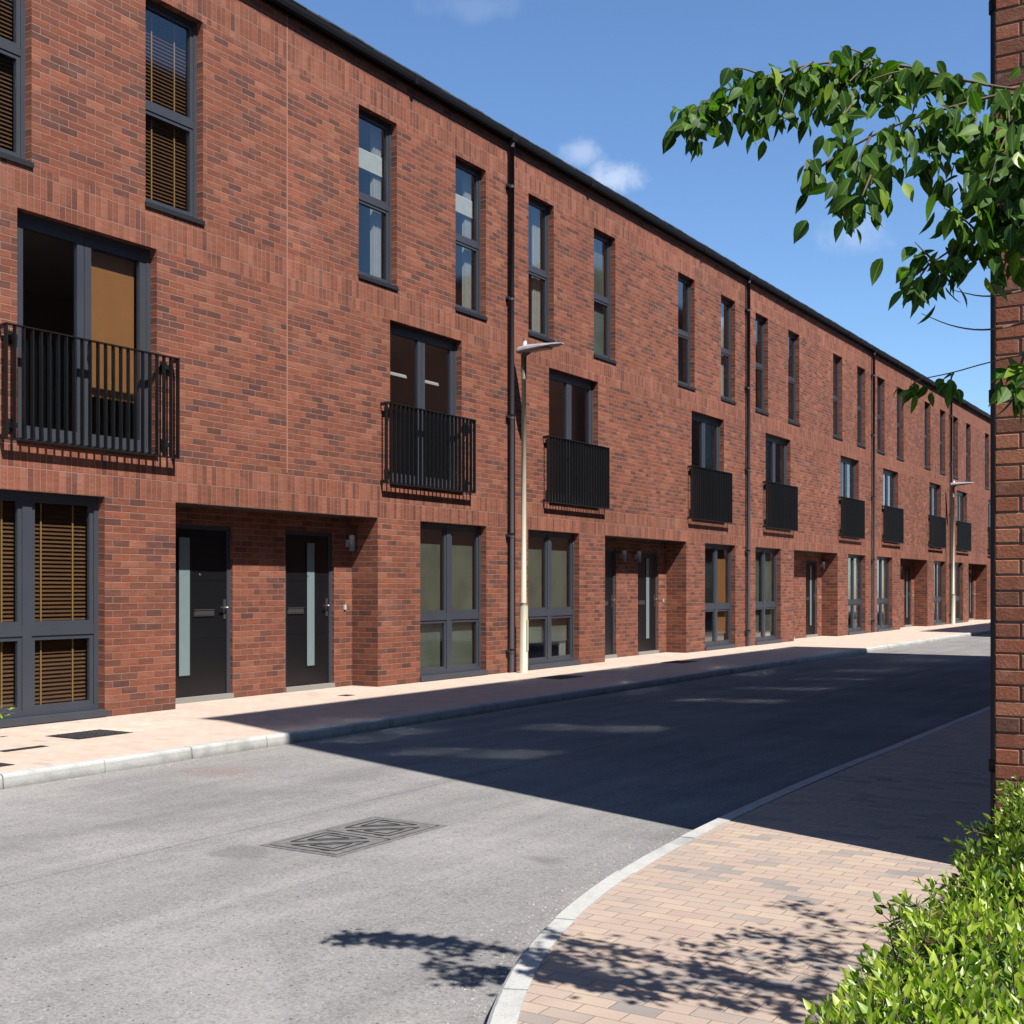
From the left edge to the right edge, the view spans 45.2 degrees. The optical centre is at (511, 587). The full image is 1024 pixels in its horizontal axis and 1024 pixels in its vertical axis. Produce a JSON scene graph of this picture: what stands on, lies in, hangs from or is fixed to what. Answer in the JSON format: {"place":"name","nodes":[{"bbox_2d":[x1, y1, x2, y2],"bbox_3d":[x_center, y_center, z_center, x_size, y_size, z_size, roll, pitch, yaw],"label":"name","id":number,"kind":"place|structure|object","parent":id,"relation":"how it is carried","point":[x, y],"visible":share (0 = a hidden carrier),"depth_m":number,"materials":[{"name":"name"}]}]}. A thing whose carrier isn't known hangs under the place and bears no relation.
{"place":"outdoors","nodes":[
{"label":"outdoors","id":0,"kind":"place"},
{"bbox_2d":[0,0,294,728],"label":"terraced house","id":1,"kind":"structure","parent":0,"point":[143,311],"depth_m":13.55,"materials":[{"name":"red brick"}]},
{"bbox_2d":[0,0,33,167],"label":"window","id":2,"kind":"structure","parent":1,"relation":"in","point":[15,50],"depth_m":12.21,"materials":[{"name":"grey glass"}]},
{"bbox_2d":[0,490,106,727],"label":"window","id":3,"kind":"structure","parent":1,"relation":"in","point":[45,629],"depth_m":12.59,"materials":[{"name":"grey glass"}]},
{"bbox_2d":[16,211,154,456],"bbox_3d":[-4.482,-2.586,12.877,0.280,2.295,1.790,0,0,32],"label":"balcony door","id":4,"kind":"structure","parent":1,"relation":"in","point":[103,282],"depth_m":13.18,"materials":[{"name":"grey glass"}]},
{"bbox_2d":[145,0,204,225],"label":"window","id":5,"kind":"structure","parent":1,"relation":"in","point":[188,124],"depth_m":14.01,"materials":[{"name":"grey glass"}]},
{"bbox_2d":[176,523,233,703],"bbox_3d":[-3.747,0.311,14.799,0.130,2.130,0.970,0,0,32],"label":"front door","id":6,"kind":"structure","parent":1,"relation":"in","point":[202,551],"depth_m":14.83,"materials":[{"name":"grey"}]},
{"bbox_2d":[0,633,989,1023],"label":"road","id":7,"kind":"structure","parent":0,"point":[574,791],"depth_m":7.21,"materials":[{"name":"grey asphalt"}]},
{"bbox_2d":[260,816,446,856],"bbox_3d":[-0.916,1.472,7.270,0.570,0.028,1.040,0,0,32],"label":"manhole cover","id":8,"kind":"object","parent":7,"relation":"on","point":[351,837],"visible":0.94,"depth_m":7.21,"materials":[{"name":"black metal"}]},
{"bbox_2d":[4,656,849,1023],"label":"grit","id":9,"kind":"object","parent":7,"relation":"on","point":[476,854],"visible":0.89,"depth_m":5.77,"materials":[{"name":"grey gravel"}]},
{"bbox_2d":[0,630,989,789],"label":"kerb","id":10,"kind":"structure","parent":7,"relation":"on","point":[32,776],"depth_m":12.31,"materials":[{"name":"concrete"}]},
{"bbox_2d":[486,706,989,1023],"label":"kerb","id":11,"kind":"structure","parent":7,"relation":"on","point":[508,1004],"depth_m":5.31,"materials":[{"name":"concrete"}]},
{"bbox_2d":[0,620,989,772],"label":"pavement","id":12,"kind":"structure","parent":0,"point":[186,724],"depth_m":14.61,"materials":[{"name":"beige brick"}]},
{"bbox_2d":[0,763,14,766],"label":"inspection cover","id":13,"kind":"object","parent":12,"relation":"on","point":[3,764],"visible":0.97,"depth_m":9.44,"materials":[{"name":"metal"}]},
{"bbox_2d":[0,745,48,751],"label":"inspection cover","id":14,"kind":"object","parent":12,"relation":"on","point":[23,748],"visible":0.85,"depth_m":10.38,"materials":[{"name":"metal"}]},
{"bbox_2d":[47,729,132,739],"bbox_3d":[-3.926,1.371,11.427,0.460,0.030,0.620,0,0,32],"label":"inspection cover","id":15,"kind":"object","parent":12,"relation":"on","point":[88,734],"visible":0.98,"depth_m":11.36,"materials":[{"name":"metal"}]},
{"bbox_2d":[260,1,514,694],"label":"terraced house","id":16,"kind":"structure","parent":12,"relation":"on","point":[383,550],"depth_m":17.20,"materials":[{"name":"red brick"}]},
{"bbox_2d":[285,530,334,692],"bbox_3d":[-2.729,0.311,16.428,0.130,2.130,0.970,0,0,32],"label":"front door","id":17,"kind":"structure","parent":16,"relation":"in","point":[308,554],"depth_m":16.44,"materials":[{"name":"grey"}]},
{"bbox_2d":[358,109,398,290],"bbox_3d":[-1.952,-5.336,16.970,0.314,2.345,0.869,0,0,32],"label":"window","id":18,"kind":"structure","parent":16,"relation":"in","point":[371,161],"depth_m":17.23,"materials":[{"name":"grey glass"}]},
{"bbox_2d":[390,322,463,492],"bbox_3d":[-1.324,-2.586,17.931,0.280,2.295,1.790,0,0,32],"label":"balcony door","id":19,"kind":"structure","parent":16,"relation":"in","point":[421,338],"depth_m":17.96,"materials":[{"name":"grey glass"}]},
{"bbox_2d":[420,522,487,681],"bbox_3d":[-0.973,0.199,18.531,0.320,2.315,1.760,0,0,32],"label":"window","id":20,"kind":"structure","parent":16,"relation":"in","point":[448,615],"depth_m":18.54,"materials":[{"name":"grey glass"}]},
{"bbox_2d":[455,159,487,320],"bbox_3d":[-0.741,-5.336,18.908,0.314,2.345,0.859,0,0,32],"label":"window","id":21,"kind":"structure","parent":16,"relation":"in","point":[464,205],"depth_m":19.17,"materials":[{"name":"grey glass"}]},
{"bbox_2d":[516,340,563,672],"bbox_3d":[0.443,-1.294,19.533,0.840,5.320,0.250,0,0,32],"label":"street lamp","id":22,"kind":"object","parent":12,"relation":"on","point":[524,350],"visible":1,"depth_m":19.65,"materials":[{"name":"grey metal"}]},
{"bbox_2d":[539,675,583,678],"bbox_3d":[0.733,1.371,18.704,0.450,0.030,0.700,0,0,32],"label":"inspection cover","id":23,"kind":"object","parent":12,"relation":"on","point":[560,677],"visible":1,"depth_m":18.60,"materials":[{"name":"metal"}]},
{"bbox_2d":[660,660,697,662],"bbox_3d":[3.075,1.371,22.546,0.450,0.030,0.700,0,0,32],"label":"inspection cover","id":24,"kind":"object","parent":12,"relation":"on","point":[679,661],"visible":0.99,"depth_m":22.53,"materials":[{"name":"metal"}]},
{"bbox_2d":[950,480,973,624],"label":"street lamp","id":25,"kind":"object","parent":12,"relation":"on","point":[954,484],"visible":1,"depth_m":45.33,"materials":[{"name":"grey metal"}]},
{"bbox_2d":[968,410,989,619],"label":"terraced house","id":26,"kind":"structure","parent":12,"relation":"on","point":[979,591],"depth_m":51.91,"materials":[{"name":"red brick"}]},
{"bbox_2d":[969,569,973,619],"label":"front door","id":27,"kind":"structure","parent":26,"relation":"in","point":[970,576],"depth_m":51.79,"materials":[{"name":"grey metal"}]},
{"bbox_2d":[985,434,989,489],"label":"window","id":28,"kind":"structure","parent":26,"relation":"in","point":[985,434],"depth_m":52.35,"materials":[{"name":"grey glass"}]},
{"bbox_2d":[988,501,989,551],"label":"balcony door","id":29,"kind":"structure","parent":26,"relation":"in","point":[988,501],"depth_m":52.94,"materials":[{"name":"grey glass"}]},
{"bbox_2d":[505,132,654,672],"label":"terraced house","id":30,"kind":"structure","parent":0,"point":[578,263],"depth_m":21.77,"materials":[{"name":"red brick"}]},
{"bbox_2d":[528,197,554,342],"bbox_3d":[0.380,-5.336,20.702,0.314,2.345,0.859,0,0,32],"label":"window","id":31,"kind":"structure","parent":30,"relation":"in","point":[534,270],"depth_m":20.97,"materials":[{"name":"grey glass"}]},
{"bbox_2d":[528,530,580,669],"bbox_3d":[0.617,0.199,21.075,0.320,2.315,1.760,0,0,32],"label":"window","id":32,"kind":"structure","parent":30,"relation":"in","point":[549,612],"depth_m":21.11,"materials":[{"name":"grey glass"}]},
{"bbox_2d":[549,370,592,507],"bbox_3d":[1.036,-2.586,21.633,0.200,2.295,1.790,0,0,32],"label":"balcony door","id":33,"kind":"structure","parent":30,"relation":"in","point":[568,380],"depth_m":21.76,"materials":[{"name":"grey metal"}]},
{"bbox_2d":[594,231,616,363],"bbox_3d":[1.608,-5.336,22.629,0.274,2.345,0.869,0,0,32],"label":"window","id":34,"kind":"structure","parent":30,"relation":"in","point":[600,301],"depth_m":22.88,"materials":[{"name":"grey glass"}]},
{"bbox_2d":[605,548,616,658],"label":"front door","id":35,"kind":"structure","parent":30,"relation":"in","point":[609,553],"depth_m":23.84,"materials":[{"name":"grey"}]},
{"bbox_2d":[295,0,989,413],"label":"sky","id":36,"kind":"structure","parent":0,"point":[595,85],"materials":[{"name":"blue"}]},
{"bbox_2d":[627,215,750,655],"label":"terraced house","id":37,"kind":"structure","parent":0,"point":[686,576],"depth_m":26.04,"materials":[{"name":"red brick"}]},
{"bbox_2d":[638,550,658,654],"bbox_3d":[2.755,0.311,25.205,0.130,2.130,0.970,0,0,32],"label":"front door","id":38,"kind":"structure","parent":37,"relation":"in","point":[647,568],"depth_m":25.25,"materials":[{"name":"grey"}]},
{"bbox_2d":[678,275,695,390],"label":"window","id":39,"kind":"structure","parent":37,"relation":"in","point":[682,334],"depth_m":26.02,"materials":[{"name":"grey glass"}]},
{"bbox_2d":[692,412,721,522],"bbox_3d":[4.195,-2.586,26.687,0.200,2.295,1.790,0,0,32],"label":"balcony door","id":40,"kind":"structure","parent":37,"relation":"in","point":[703,420],"depth_m":26.79,"materials":[{"name":"grey glass"}]},
{"bbox_2d":[705,543,736,649],"bbox_3d":[4.529,0.199,27.298,0.280,2.315,1.760,0,0,32],"label":"window","id":41,"kind":"structure","parent":37,"relation":"in","point":[718,606],"depth_m":27.68,"materials":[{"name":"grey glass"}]},
{"bbox_2d":[721,297,735,403],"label":"window","id":42,"kind":"structure","parent":37,"relation":"in","point":[724,352],"depth_m":27.97,"materials":[{"name":"grey glass"}]},
{"bbox_2d":[517,710,989,1023],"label":"pavement","id":43,"kind":"structure","parent":0,"point":[763,914],"depth_m":5.37,"materials":[{"name":"beige brick"}]},
{"bbox_2d":[744,273,821,645],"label":"terraced house","id":44,"kind":"structure","parent":0,"point":[780,387],"depth_m":30.54,"materials":[{"name":"red brick"}]},
{"bbox_2d":[755,315,768,415],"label":"window","id":45,"kind":"structure","parent":44,"relation":"in","point":[759,366],"depth_m":29.76,"materials":[{"name":"grey glass"}]},
{"bbox_2d":[755,547,781,644],"bbox_3d":[6.102,0.199,29.853,0.320,2.315,1.760,0,0,32],"label":"window","id":46,"kind":"structure","parent":44,"relation":"in","point":[764,604],"depth_m":30.02,"materials":[{"name":"grey glass"}]},
{"bbox_2d":[766,434,789,530],"bbox_3d":[6.521,-2.586,30.410,0.200,2.295,1.790,0,0,32],"label":"balcony door","id":47,"kind":"structure","parent":44,"relation":"in","point":[774,440],"depth_m":30.72,"materials":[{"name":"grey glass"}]},
{"bbox_2d":[788,332,799,425],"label":"window","id":48,"kind":"structure","parent":44,"relation":"in","point":[792,380],"depth_m":31.71,"materials":[{"name":"grey glass"}]},
{"bbox_2d":[800,315,875,637],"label":"terraced house","id":49,"kind":"structure","parent":0,"point":[835,584],"depth_m":34.81,"materials":[{"name":"red brick"}]},
{"bbox_2d":[806,560,817,637],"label":"front door","id":50,"kind":"structure","parent":49,"relation":"in","point":[810,564],"depth_m":34.04,"materials":[{"name":"grey"}]},
{"bbox_2d":[833,355,842,439],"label":"window","id":51,"kind":"structure","parent":49,"relation":"in","point":[835,398],"depth_m":34.81,"materials":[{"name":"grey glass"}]},
{"bbox_2d":[841,457,858,538],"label":"balcony door","id":52,"kind":"structure","parent":49,"relation":"in","point":[845,461],"depth_m":35.51,"materials":[{"name":"grey glass"}]},
{"bbox_2d":[848,554,866,634],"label":"window","id":53,"kind":"structure","parent":49,"relation":"in","point":[853,601],"depth_m":36.39,"materials":[{"name":"grey glass"}]},
{"bbox_2d":[857,368,865,447],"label":"window","id":54,"kind":"structure","parent":49,"relation":"in","point":[859,408],"depth_m":36.74,"materials":[{"name":"grey glass"}]},
{"bbox_2d":[871,347,917,632],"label":"terraced house","id":55,"kind":"structure","parent":0,"point":[892,484],"depth_m":39.19,"materials":[{"name":"red brick"}]},
{"bbox_2d":[877,378,885,454],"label":"window","id":56,"kind":"structure","parent":55,"relation":"in","point":[878,380],"depth_m":38.45,"materials":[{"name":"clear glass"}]},
{"bbox_2d":[877,557,892,631],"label":"window","id":57,"kind":"structure","parent":55,"relation":"in","point":[882,562],"depth_m":38.84,"materials":[{"name":"grey glass"}]},
{"bbox_2d":[883,469,894,542],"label":"balcony door","id":58,"kind":"structure","parent":55,"relation":"in","point":[888,476],"depth_m":39.42,"materials":[{"name":"grey glass"}]},
{"bbox_2d":[897,389,903,460],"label":"window","id":59,"kind":"structure","parent":55,"relation":"in","point":[898,391],"depth_m":40.46,"materials":[{"name":"clear glass"}]},
{"bbox_2d":[901,372,948,626],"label":"terraced house","id":60,"kind":"structure","parent":0,"point":[925,587],"depth_m":43.57,"materials":[{"name":"red brick"}]},
{"bbox_2d":[904,566,911,626],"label":"front door","id":61,"kind":"structure","parent":60,"relation":"in","point":[907,594],"depth_m":42.79,"materials":[{"name":"grey"}]},
{"bbox_2d":[925,403,930,469],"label":"window","id":62,"kind":"structure","parent":60,"relation":"in","point":[926,405],"depth_m":43.57,"materials":[{"name":"clear glass"}]},
{"bbox_2d":[929,483,937,547],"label":"balcony door","id":63,"kind":"structure","parent":60,"relation":"in","point":[933,489],"depth_m":44.35,"materials":[{"name":"grey glass"}]},
{"bbox_2d":[934,561,945,624],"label":"window","id":64,"kind":"structure","parent":60,"relation":"in","point":[938,565],"depth_m":45.21,"materials":[{"name":"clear glass"}]},
{"bbox_2d":[940,411,945,474],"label":"window","id":65,"kind":"structure","parent":60,"relation":"in","point":[941,413],"depth_m":45.51,"materials":[{"name":"clear glass"}]},
{"bbox_2d":[949,396,980,623],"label":"terraced house","id":66,"kind":"structure","parent":0,"point":[963,441],"depth_m":48.13,"materials":[{"name":"red brick"}]},
{"bbox_2d":[953,418,958,478],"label":"window","id":67,"kind":"structure","parent":66,"relation":"in","point":[953,418],"depth_m":47.28,"materials":[{"name":"clear glass"}]},
{"bbox_2d":[955,563,963,622],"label":"window","id":68,"kind":"structure","parent":66,"relation":"in","point":[957,565],"depth_m":47.86,"materials":[{"name":"clear glass"}]},
{"bbox_2d":[957,491,963,550],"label":"balcony door","id":69,"kind":"structure","parent":66,"relation":"in","point":[960,496],"depth_m":48.15,"materials":[{"name":"grey glass"}]},
{"bbox_2d":[966,424,968,481],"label":"window","id":70,"kind":"structure","parent":66,"relation":"in","point":[966,424],"depth_m":49.24,"materials":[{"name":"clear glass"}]},
{"bbox_2d":[989,0,1023,832],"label":"apartment building","id":71,"kind":"structure","parent":0,"point":[1006,760],"depth_m":5.85,"materials":[{"name":"red brick"}]},
{"label":"planting bed","id":72,"kind":"structure","parent":0,"visible":0},
{"bbox_2d":[662,45,1023,426],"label":"young tree","id":73,"kind":"object","parent":72,"relation":"on","point":[997,231],"visible":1,"depth_m":3.20,"materials":[{"name":"green plant"}]},
{"bbox_2d":[803,775,1023,1023],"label":"hedge","id":74,"kind":"object","parent":72,"relation":"on","point":[960,960],"visible":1,"depth_m":2.60,"materials":[{"name":"green plant"}]}
]}

